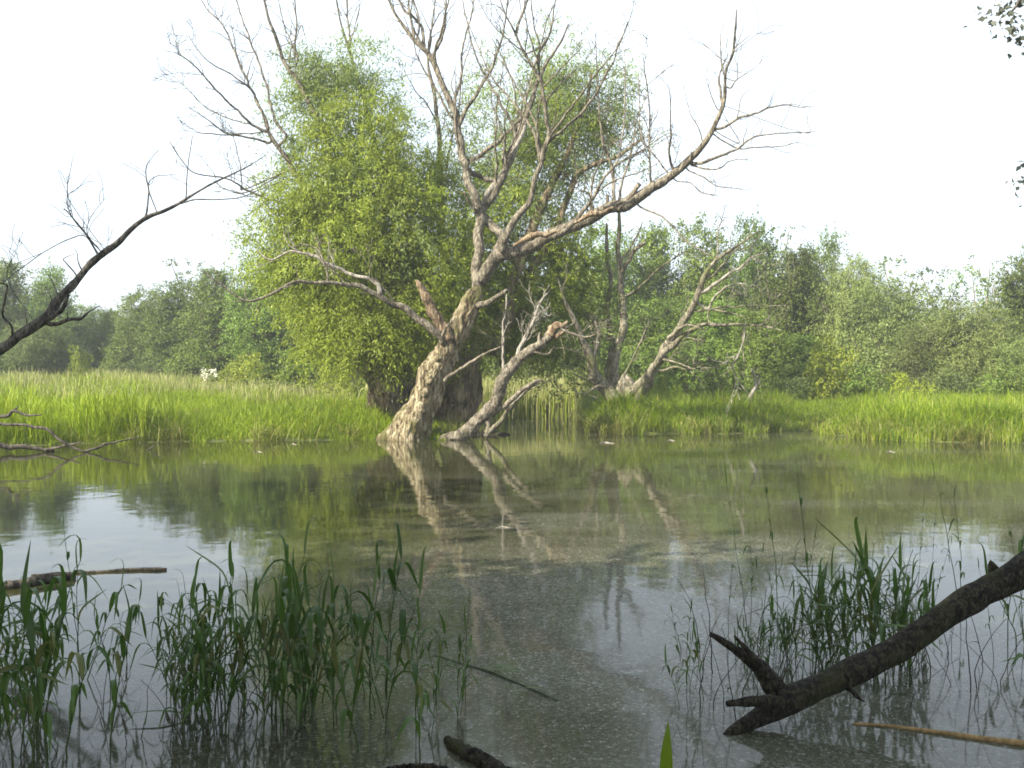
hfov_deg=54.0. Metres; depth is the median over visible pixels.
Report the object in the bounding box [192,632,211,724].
reed
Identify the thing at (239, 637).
reed
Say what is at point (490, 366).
shrub
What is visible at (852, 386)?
shrub
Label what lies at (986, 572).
reed
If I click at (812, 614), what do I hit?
reed
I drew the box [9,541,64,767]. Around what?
reed
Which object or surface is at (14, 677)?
reed
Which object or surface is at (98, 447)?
driftwood
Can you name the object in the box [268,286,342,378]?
broadleaf tree
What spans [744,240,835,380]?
broadleaf tree
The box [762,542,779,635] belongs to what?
thin reed
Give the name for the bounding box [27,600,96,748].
reed
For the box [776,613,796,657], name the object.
reed
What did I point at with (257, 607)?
reed
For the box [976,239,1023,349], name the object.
broadleaf tree
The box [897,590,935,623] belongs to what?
reed
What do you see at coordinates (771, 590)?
thin reed
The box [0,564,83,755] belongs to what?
reed
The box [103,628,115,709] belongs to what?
dead stalk
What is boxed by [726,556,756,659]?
thin reed
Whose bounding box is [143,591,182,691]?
reed
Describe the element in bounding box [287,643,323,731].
reed
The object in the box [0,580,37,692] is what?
reed
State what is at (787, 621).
reed
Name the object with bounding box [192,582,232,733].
reed
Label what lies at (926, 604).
reed
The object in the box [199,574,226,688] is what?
reed
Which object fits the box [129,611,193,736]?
reed
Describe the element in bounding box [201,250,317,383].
broadleaf tree
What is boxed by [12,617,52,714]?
reed
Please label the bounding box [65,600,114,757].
reed
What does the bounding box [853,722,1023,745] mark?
floating reed
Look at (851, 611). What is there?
reed
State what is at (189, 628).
reed
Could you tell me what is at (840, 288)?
willow tree
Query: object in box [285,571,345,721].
reed
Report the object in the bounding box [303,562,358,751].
reed
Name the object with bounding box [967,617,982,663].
dead stalk
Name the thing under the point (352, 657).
reed
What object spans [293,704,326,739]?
dead stalk
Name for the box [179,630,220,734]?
reed
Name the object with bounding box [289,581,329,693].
reed
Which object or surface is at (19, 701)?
reed
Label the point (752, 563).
thin reed
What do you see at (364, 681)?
reed
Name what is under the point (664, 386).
shrub
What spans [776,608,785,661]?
reed
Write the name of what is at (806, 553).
thin reed
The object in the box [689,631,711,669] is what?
reed
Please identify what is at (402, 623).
reed
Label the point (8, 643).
reed
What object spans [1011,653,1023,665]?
reed
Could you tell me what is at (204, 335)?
broadleaf tree
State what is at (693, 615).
dead stalk
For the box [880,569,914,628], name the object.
reed
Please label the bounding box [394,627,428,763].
reed
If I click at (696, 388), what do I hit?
shrub
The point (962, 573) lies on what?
thin reed
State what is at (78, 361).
shrub
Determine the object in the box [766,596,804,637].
reed
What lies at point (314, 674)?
reed
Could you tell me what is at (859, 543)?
reed
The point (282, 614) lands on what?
reed
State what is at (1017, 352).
willow tree
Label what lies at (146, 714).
dead stalk
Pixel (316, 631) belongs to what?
reed
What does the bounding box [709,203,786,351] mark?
broadleaf tree
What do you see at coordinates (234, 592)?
reed
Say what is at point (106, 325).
broadleaf tree
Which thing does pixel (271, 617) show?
reed
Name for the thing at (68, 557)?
thin reed
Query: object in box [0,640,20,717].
reed
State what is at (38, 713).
reed
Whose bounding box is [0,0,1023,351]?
sky
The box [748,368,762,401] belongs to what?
dead snag
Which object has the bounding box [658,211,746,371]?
broadleaf tree
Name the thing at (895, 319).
willow tree
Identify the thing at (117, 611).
reed
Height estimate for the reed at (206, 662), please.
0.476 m
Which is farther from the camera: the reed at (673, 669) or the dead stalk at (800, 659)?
the dead stalk at (800, 659)
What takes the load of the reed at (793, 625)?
on the water
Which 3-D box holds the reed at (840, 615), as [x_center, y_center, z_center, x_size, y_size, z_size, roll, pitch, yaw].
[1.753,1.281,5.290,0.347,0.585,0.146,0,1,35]
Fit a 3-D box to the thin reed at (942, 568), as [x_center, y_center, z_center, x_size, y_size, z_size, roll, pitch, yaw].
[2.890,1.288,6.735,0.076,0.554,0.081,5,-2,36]
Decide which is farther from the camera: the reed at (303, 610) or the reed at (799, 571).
the reed at (799, 571)
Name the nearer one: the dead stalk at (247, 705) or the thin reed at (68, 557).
the dead stalk at (247, 705)
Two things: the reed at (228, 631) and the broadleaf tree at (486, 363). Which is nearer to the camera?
the reed at (228, 631)
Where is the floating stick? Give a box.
[31,567,166,575]
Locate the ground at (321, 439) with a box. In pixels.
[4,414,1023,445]
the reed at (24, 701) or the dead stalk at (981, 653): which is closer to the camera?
the reed at (24, 701)
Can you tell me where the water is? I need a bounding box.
[0,419,1023,767]
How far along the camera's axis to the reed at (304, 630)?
4.96 m
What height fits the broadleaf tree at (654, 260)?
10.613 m
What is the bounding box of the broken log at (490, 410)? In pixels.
[434,279,628,439]
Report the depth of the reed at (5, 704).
4.04 m
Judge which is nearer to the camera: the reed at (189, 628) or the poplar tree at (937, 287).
the reed at (189, 628)
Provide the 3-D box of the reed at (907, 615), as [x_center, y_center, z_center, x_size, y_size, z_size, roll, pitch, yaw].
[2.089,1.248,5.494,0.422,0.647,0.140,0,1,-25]
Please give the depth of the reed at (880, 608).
5.61 m
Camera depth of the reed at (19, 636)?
5.18 m
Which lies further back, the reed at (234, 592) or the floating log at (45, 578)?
the floating log at (45, 578)
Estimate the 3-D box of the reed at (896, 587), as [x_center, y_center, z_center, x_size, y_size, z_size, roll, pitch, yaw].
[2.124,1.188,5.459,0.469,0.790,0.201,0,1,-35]
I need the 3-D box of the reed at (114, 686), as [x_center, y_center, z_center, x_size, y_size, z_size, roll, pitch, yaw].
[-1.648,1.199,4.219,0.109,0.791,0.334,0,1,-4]
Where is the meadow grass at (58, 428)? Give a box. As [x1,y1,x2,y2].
[0,368,457,444]
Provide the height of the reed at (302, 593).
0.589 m
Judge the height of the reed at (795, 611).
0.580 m
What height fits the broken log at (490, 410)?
3.915 m
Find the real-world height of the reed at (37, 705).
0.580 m
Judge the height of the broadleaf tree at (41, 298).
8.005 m
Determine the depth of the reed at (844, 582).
5.83 m
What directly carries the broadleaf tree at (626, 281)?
on the ground at (321, 439)
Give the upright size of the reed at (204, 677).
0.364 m
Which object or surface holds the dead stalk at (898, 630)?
on the water
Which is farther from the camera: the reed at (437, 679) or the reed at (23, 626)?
the reed at (23, 626)
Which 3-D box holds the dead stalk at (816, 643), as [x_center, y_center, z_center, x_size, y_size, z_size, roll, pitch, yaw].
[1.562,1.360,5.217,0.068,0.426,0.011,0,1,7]
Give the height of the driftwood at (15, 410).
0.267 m
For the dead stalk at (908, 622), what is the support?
on the water
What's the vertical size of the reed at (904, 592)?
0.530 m
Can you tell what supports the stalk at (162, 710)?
on the water
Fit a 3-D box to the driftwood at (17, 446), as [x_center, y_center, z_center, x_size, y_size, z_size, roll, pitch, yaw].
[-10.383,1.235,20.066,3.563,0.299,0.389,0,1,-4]
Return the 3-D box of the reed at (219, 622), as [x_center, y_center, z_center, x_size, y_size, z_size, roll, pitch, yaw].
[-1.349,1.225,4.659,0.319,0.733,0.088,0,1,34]
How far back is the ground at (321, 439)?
23.66 m
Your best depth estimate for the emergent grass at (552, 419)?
27.93 m
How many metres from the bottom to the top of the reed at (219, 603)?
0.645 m
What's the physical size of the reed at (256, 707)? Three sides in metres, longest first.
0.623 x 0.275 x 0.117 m
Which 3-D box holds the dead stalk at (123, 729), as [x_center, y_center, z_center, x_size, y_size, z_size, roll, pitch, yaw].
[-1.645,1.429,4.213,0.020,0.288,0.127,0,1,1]
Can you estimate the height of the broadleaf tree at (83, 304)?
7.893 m
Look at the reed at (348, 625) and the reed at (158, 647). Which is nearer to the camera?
the reed at (158, 647)
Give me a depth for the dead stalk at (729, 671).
4.72 m
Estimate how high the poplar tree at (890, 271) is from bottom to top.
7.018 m
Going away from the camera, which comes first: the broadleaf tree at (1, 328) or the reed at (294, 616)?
the reed at (294, 616)
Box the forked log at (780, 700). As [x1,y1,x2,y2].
[709,550,1023,734]
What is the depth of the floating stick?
8.10 m
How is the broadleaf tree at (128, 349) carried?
on the ground at (321, 439)
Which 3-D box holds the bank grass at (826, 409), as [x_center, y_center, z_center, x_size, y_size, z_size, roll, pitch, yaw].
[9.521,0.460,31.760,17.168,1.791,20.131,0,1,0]
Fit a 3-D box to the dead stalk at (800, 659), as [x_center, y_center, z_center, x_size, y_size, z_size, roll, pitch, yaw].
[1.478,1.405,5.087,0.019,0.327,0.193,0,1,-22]
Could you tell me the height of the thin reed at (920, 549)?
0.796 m
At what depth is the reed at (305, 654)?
4.61 m
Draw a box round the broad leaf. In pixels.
[660,721,672,767]
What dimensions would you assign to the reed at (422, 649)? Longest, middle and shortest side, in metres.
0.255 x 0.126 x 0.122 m
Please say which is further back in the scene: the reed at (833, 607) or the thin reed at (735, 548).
the thin reed at (735, 548)
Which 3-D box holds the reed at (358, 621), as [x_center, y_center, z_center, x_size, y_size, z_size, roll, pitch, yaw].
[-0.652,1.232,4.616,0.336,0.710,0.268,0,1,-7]
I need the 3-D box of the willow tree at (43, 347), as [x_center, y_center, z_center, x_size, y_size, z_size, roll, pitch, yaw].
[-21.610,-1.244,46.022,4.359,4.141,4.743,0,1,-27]
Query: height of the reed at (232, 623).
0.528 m
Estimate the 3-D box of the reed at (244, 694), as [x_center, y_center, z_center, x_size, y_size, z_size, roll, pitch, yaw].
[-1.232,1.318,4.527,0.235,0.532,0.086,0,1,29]
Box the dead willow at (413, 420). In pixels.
[201,0,817,440]
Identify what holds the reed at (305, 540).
on the water
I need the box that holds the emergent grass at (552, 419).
[459,402,586,437]
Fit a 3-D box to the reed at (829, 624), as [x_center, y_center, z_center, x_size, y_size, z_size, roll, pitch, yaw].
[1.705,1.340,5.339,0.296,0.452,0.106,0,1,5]
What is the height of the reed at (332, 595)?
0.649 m
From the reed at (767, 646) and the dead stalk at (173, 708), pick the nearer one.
the dead stalk at (173, 708)
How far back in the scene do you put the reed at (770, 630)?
5.49 m
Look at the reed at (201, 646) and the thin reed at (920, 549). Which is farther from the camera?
the thin reed at (920, 549)
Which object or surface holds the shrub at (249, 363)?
on the ground at (321, 439)
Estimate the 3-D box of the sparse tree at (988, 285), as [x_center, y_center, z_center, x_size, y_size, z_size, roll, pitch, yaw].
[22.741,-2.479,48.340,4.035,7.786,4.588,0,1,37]
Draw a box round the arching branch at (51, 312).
[0,135,280,355]
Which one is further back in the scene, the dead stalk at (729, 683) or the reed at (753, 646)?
the reed at (753, 646)
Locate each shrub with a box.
[0,354,44,374]
[67,345,94,378]
[110,353,167,375]
[176,353,243,380]
[200,365,227,387]
[216,352,288,387]
[259,347,330,392]
[294,356,367,399]
[480,356,529,380]
[564,356,605,384]
[619,348,682,391]
[651,375,668,394]
[674,369,724,398]
[703,357,750,395]
[765,364,817,402]
[800,333,869,399]
[837,356,919,398]
[885,372,938,396]
[905,357,991,396]
[964,360,1023,397]
[1006,371,1023,393]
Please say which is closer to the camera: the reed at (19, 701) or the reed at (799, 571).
the reed at (19, 701)
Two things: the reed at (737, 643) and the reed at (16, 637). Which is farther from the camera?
the reed at (737, 643)
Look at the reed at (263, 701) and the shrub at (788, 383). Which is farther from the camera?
the shrub at (788, 383)
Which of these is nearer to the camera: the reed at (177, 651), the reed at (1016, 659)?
the reed at (177, 651)
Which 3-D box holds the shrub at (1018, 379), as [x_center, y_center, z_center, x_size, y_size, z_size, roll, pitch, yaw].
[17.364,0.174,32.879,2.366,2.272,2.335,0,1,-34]
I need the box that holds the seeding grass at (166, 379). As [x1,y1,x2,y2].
[0,366,367,404]
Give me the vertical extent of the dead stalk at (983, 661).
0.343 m
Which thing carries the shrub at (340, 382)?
on the ground at (321, 439)
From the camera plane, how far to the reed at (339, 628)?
4.92 m
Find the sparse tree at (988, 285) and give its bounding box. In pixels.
[938,253,1021,338]
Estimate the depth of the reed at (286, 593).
4.54 m
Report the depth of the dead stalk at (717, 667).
4.81 m
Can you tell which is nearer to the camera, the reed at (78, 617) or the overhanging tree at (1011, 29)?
the reed at (78, 617)
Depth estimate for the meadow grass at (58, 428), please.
25.37 m
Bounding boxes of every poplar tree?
[162,256,215,331]
[739,225,807,344]
[870,254,938,326]
[904,266,973,340]
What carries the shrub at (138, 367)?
on the ground at (321, 439)
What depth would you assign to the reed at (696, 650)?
4.95 m
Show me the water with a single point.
(576, 619)
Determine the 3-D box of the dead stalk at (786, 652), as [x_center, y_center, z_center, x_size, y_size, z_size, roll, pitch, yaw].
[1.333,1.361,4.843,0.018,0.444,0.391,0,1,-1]
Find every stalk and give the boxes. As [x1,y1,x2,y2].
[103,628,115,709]
[111,695,126,748]
[127,710,191,714]
[141,680,184,751]
[141,684,148,737]
[170,661,175,747]
[173,644,253,713]
[233,662,272,740]
[253,683,277,750]
[287,674,330,737]
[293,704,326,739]
[678,580,699,650]
[699,618,717,710]
[701,614,724,709]
[703,570,712,672]
[713,629,770,710]
[722,629,736,719]
[742,637,775,696]
[757,587,766,655]
[773,609,787,665]
[778,631,801,673]
[782,634,804,679]
[792,634,814,680]
[806,605,818,672]
[859,574,930,671]
[875,580,912,683]
[910,658,959,708]
[915,584,948,657]
[951,631,998,689]
[966,620,970,690]
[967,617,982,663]
[974,619,1005,688]
[1000,637,1023,685]
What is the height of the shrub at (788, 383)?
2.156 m
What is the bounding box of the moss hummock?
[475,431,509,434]
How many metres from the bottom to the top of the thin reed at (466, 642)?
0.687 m
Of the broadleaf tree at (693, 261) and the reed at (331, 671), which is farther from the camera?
the broadleaf tree at (693, 261)
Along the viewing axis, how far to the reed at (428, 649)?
5.04 m
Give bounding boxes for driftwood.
[0,407,42,417]
[0,422,84,452]
[0,442,80,451]
[85,437,139,451]
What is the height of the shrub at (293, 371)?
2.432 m
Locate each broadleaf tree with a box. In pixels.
[0,255,58,335]
[0,282,10,372]
[16,256,101,369]
[71,298,98,368]
[78,304,128,373]
[80,303,120,367]
[96,284,163,371]
[122,270,216,375]
[153,261,252,379]
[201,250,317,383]
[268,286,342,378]
[320,349,362,381]
[481,303,554,375]
[537,242,605,375]
[564,215,657,378]
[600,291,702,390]
[624,216,699,320]
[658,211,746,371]
[659,288,750,390]
[703,307,807,393]
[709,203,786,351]
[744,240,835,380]
[763,331,848,400]
[781,221,851,312]
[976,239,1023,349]
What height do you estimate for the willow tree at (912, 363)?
4.451 m
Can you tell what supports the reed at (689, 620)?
on the water
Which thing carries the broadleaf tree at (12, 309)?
on the ground at (321, 439)
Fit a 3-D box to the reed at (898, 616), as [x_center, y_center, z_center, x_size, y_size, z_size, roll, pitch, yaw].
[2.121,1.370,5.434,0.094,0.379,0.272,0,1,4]
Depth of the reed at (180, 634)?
5.19 m
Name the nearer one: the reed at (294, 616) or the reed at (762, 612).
the reed at (294, 616)
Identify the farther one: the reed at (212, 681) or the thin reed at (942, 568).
the thin reed at (942, 568)
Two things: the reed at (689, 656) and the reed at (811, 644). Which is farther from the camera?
the reed at (811, 644)
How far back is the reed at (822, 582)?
5.51 m
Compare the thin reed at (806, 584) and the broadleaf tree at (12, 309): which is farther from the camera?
the broadleaf tree at (12, 309)
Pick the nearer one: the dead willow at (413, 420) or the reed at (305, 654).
the reed at (305, 654)
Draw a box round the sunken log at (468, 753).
[443,735,512,767]
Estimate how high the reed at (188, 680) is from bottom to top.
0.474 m
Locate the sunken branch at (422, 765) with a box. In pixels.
[386,763,447,767]
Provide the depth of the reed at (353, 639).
4.82 m
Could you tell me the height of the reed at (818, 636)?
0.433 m
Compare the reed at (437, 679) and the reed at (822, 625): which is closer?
the reed at (437, 679)
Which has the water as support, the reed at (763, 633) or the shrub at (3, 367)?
the reed at (763, 633)
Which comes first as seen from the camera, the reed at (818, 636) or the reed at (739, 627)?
the reed at (818, 636)
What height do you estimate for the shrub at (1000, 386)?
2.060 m
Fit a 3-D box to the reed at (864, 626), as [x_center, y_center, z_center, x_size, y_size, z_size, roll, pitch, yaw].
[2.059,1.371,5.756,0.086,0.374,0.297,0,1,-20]
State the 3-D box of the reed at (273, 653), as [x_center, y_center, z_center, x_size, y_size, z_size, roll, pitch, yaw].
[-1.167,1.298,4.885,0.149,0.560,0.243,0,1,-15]
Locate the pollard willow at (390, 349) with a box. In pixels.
[150,0,680,424]
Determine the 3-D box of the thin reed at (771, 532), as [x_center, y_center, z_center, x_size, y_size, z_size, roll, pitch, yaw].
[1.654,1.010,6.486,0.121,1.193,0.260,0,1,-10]
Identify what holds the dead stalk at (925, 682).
on the water
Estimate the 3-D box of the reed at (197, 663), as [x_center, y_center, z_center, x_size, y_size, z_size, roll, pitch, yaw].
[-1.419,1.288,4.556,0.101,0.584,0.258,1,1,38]
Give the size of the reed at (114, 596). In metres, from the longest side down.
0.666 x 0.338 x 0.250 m
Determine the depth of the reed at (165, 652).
4.64 m
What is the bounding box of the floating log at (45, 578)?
[3,572,75,589]
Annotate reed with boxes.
[0,544,66,728]
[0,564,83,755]
[0,575,29,695]
[0,576,35,680]
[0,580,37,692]
[0,593,26,699]
[0,601,58,767]
[0,604,17,728]
[0,612,28,684]
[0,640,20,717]
[0,654,22,710]
[2,580,69,695]
[2,626,10,642]
[3,635,68,767]
[8,605,73,756]
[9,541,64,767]
[10,598,63,761]
[11,564,81,749]
[11,587,50,710]
[11,598,35,663]
[11,602,41,671]
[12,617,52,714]
[15,604,63,718]
[19,635,35,744]
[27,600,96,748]
[35,592,64,685]
[40,538,106,690]
[45,534,86,711]
[61,507,86,708]
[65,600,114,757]
[76,558,135,679]
[89,592,125,691]
[109,582,140,753]
[111,608,141,666]
[115,578,141,678]
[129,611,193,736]
[142,620,190,710]
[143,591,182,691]
[151,592,190,725]
[151,637,181,705]
[158,591,184,679]
[159,598,188,673]
[160,602,223,731]
[161,632,199,711]
[162,614,208,726]
[164,591,213,671]
[164,624,191,706]
[164,648,190,719]
[165,578,189,681]
[165,587,227,737]
[169,630,198,723]
[171,557,242,711]
[173,621,207,697]
[174,563,237,714]
[176,637,206,725]
[177,611,190,666]
[178,598,224,674]
[178,606,218,723]
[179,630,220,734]
[181,630,203,710]
[184,577,263,734]
[184,599,219,733]
[184,625,213,667]
[185,540,253,735]
[186,559,249,698]
[189,662,222,706]
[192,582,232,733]
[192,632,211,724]
[196,570,243,715]
[196,657,222,730]
[197,623,249,735]
[198,628,223,701]
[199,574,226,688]
[203,579,213,674]
[203,589,255,713]
[208,599,234,692]
[222,588,260,693]
[222,611,260,733]
[226,617,263,726]
[227,594,246,675]
[230,563,312,727]
[232,576,317,738]
[236,563,290,722]
[236,600,284,738]
[236,622,267,721]
[246,592,281,676]
[246,674,279,739]
[250,519,330,670]
[257,574,305,692]
[257,593,288,694]
[259,586,310,692]
[259,593,274,715]
[262,549,325,712]
[268,617,306,718]
[269,574,302,716]
[270,533,291,725]
[276,544,331,703]
[278,563,308,735]
[279,575,344,702]
[280,553,309,738]
[284,589,334,701]
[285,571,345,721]
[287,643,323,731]
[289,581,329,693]
[292,593,341,720]
[294,534,352,730]
[295,598,338,731]
[295,619,325,720]
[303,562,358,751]
[312,583,326,682]
[312,598,363,702]
[312,631,321,687]
[313,641,350,724]
[332,577,402,718]
[335,594,389,708]
[340,540,412,718]
[340,549,392,735]
[340,596,367,700]
[346,581,387,696]
[347,610,358,703]
[358,546,445,733]
[359,544,421,695]
[376,521,418,698]
[383,597,443,732]
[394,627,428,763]
[405,640,428,686]
[410,613,449,673]
[415,647,455,739]
[424,605,450,710]
[433,654,558,700]
[444,604,481,694]
[446,663,474,728]
[452,634,479,715]
[458,576,479,702]
[661,644,692,709]
[664,605,685,664]
[676,630,696,708]
[677,621,710,699]
[677,636,702,693]
[683,598,694,653]
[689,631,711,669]
[720,551,735,639]
[724,470,750,619]
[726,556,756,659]
[734,627,747,687]
[736,613,754,645]
[742,519,755,622]
[742,594,818,682]
[743,617,762,650]
[746,618,757,645]
[748,624,773,657]
[749,626,768,651]
[751,552,784,630]
[754,597,770,627]
[755,614,782,663]
[757,630,775,662]
[760,617,769,645]
[761,624,764,650]
[762,454,784,621]
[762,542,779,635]
[762,626,780,662]
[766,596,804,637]
[768,572,824,675]
[769,611,799,666]
[773,600,791,644]
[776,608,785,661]
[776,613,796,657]
[776,621,803,663]
[785,598,798,652]
[785,600,832,669]
[785,609,790,654]
[788,548,806,669]
[788,565,855,674]
[789,583,844,670]
[791,562,834,647]
[794,451,819,664]
[795,544,891,657]
[796,526,816,653]
[796,609,837,670]
[798,516,906,686]
[798,584,825,656]
[798,593,807,638]
[802,579,862,668]
[804,608,856,662]
[806,556,825,629]
[806,564,855,655]
[806,589,838,662]
[809,562,828,662]
[811,609,873,666]
[812,594,848,664]
[814,574,840,632]
[814,576,840,623]
[814,584,856,660]
[815,574,872,648]
[820,606,823,638]
[822,578,863,659]
[830,570,869,651]
[834,594,858,649]
[835,562,862,647]
[836,572,881,649]
[839,543,907,642]
[844,546,867,649]
[846,587,891,651]
[847,558,898,690]
[848,565,898,616]
[850,529,885,686]
[853,540,890,643]
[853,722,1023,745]
[860,531,927,645]
[862,566,929,677]
[862,608,887,649]
[866,556,884,614]
[875,578,942,687]
[876,552,921,666]
[878,599,899,638]
[880,554,930,621]
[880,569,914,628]
[885,577,899,623]
[886,561,935,624]
[892,572,914,662]
[896,597,912,668]
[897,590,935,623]
[907,609,912,686]
[912,501,925,591]
[918,606,924,659]
[928,524,936,579]
[930,458,958,589]
[935,536,951,599]
[948,484,964,586]
[976,557,994,660]
[980,543,1023,646]
[999,603,1023,662]
[1002,532,1023,646]
[1005,500,1023,638]
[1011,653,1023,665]
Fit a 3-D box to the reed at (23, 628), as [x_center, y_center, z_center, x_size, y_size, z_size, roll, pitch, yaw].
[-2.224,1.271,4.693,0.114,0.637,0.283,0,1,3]
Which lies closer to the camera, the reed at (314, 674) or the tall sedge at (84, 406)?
the reed at (314, 674)
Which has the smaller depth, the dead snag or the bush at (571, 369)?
the dead snag
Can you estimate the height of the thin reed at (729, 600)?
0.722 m
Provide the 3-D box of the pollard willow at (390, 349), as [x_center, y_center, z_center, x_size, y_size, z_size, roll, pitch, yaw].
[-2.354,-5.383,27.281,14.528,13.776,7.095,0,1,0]
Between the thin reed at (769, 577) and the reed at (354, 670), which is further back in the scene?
the thin reed at (769, 577)
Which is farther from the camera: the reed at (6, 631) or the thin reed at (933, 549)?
the thin reed at (933, 549)
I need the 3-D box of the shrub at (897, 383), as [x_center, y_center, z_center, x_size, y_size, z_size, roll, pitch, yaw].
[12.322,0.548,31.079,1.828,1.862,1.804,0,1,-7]
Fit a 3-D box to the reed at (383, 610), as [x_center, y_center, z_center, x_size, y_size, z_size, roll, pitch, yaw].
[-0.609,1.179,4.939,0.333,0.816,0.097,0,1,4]
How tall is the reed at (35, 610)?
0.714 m
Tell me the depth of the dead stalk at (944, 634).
5.62 m
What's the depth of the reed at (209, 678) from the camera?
4.42 m
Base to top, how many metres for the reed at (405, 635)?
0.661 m
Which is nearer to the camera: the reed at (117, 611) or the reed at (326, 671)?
the reed at (326, 671)
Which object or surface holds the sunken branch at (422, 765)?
on the water
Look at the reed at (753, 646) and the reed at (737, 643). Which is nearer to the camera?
the reed at (737, 643)
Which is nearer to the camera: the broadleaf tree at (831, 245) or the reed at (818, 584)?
the reed at (818, 584)
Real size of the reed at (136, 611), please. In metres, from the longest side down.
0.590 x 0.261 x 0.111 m
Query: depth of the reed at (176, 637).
4.92 m
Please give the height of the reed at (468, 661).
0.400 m
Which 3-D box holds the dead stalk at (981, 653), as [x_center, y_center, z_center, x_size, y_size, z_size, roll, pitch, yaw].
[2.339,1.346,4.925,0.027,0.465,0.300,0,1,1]
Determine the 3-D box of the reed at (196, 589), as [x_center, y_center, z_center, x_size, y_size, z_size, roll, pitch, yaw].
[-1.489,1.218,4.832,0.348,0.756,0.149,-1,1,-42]
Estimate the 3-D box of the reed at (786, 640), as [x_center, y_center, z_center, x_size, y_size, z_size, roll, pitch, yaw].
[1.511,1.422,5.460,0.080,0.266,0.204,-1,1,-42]
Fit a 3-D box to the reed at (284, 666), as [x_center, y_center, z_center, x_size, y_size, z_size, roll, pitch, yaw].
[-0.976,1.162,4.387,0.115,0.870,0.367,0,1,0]
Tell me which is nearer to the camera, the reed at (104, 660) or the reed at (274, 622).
the reed at (274, 622)
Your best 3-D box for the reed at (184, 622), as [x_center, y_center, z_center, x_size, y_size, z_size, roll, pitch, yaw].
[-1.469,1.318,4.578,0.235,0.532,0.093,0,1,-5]
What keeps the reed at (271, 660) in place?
on the water
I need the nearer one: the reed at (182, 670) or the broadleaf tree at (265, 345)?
the reed at (182, 670)
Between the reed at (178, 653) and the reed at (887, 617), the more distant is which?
the reed at (887, 617)
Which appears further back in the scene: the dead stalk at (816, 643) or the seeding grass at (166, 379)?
the seeding grass at (166, 379)
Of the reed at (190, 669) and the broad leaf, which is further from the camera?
the reed at (190, 669)
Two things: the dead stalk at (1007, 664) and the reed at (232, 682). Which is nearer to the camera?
the reed at (232, 682)
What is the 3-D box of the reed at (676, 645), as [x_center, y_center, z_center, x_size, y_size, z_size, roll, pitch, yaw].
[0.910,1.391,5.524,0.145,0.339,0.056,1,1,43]
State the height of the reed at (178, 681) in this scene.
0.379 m
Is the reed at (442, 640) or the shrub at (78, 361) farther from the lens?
the shrub at (78, 361)
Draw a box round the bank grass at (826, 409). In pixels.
[569,375,1023,443]
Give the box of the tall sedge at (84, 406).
[0,376,185,444]
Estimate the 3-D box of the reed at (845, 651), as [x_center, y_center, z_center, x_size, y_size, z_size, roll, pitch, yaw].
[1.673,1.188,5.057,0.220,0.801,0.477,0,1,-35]
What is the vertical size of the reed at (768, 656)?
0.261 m
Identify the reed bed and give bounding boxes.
[441,369,606,420]
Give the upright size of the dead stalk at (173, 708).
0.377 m
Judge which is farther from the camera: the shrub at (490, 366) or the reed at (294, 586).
the shrub at (490, 366)
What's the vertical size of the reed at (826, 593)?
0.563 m
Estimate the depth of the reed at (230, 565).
4.41 m
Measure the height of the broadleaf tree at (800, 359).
3.522 m
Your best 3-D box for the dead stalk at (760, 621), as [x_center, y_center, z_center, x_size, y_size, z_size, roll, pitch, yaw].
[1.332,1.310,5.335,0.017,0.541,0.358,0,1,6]
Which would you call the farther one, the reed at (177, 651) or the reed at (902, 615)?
the reed at (902, 615)
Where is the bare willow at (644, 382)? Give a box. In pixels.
[518,188,800,417]
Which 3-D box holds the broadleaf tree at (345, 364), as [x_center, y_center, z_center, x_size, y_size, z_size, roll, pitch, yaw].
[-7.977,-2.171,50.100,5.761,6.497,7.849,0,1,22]
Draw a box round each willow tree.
[0,315,90,375]
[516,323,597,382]
[799,244,890,392]
[833,266,962,389]
[868,318,957,392]
[909,300,1023,393]
[971,330,1023,395]
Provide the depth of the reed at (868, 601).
5.72 m
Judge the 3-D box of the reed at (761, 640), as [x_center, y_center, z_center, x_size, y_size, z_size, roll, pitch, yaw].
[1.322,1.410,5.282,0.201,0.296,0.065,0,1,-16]
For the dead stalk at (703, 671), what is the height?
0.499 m
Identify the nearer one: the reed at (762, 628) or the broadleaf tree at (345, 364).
the reed at (762, 628)
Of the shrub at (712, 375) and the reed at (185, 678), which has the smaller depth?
the reed at (185, 678)
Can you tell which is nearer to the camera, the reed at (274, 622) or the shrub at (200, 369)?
the reed at (274, 622)
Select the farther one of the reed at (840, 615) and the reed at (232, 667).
the reed at (840, 615)
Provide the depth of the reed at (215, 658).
4.86 m
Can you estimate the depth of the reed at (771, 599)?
5.06 m
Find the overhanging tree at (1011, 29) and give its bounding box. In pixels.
[962,0,1023,206]
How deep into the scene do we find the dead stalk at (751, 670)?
4.94 m
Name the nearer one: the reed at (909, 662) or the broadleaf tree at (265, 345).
the reed at (909, 662)
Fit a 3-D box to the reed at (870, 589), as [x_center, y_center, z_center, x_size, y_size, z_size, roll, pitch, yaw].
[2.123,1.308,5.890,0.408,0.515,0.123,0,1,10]
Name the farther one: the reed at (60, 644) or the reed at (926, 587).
the reed at (926, 587)
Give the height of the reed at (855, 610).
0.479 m

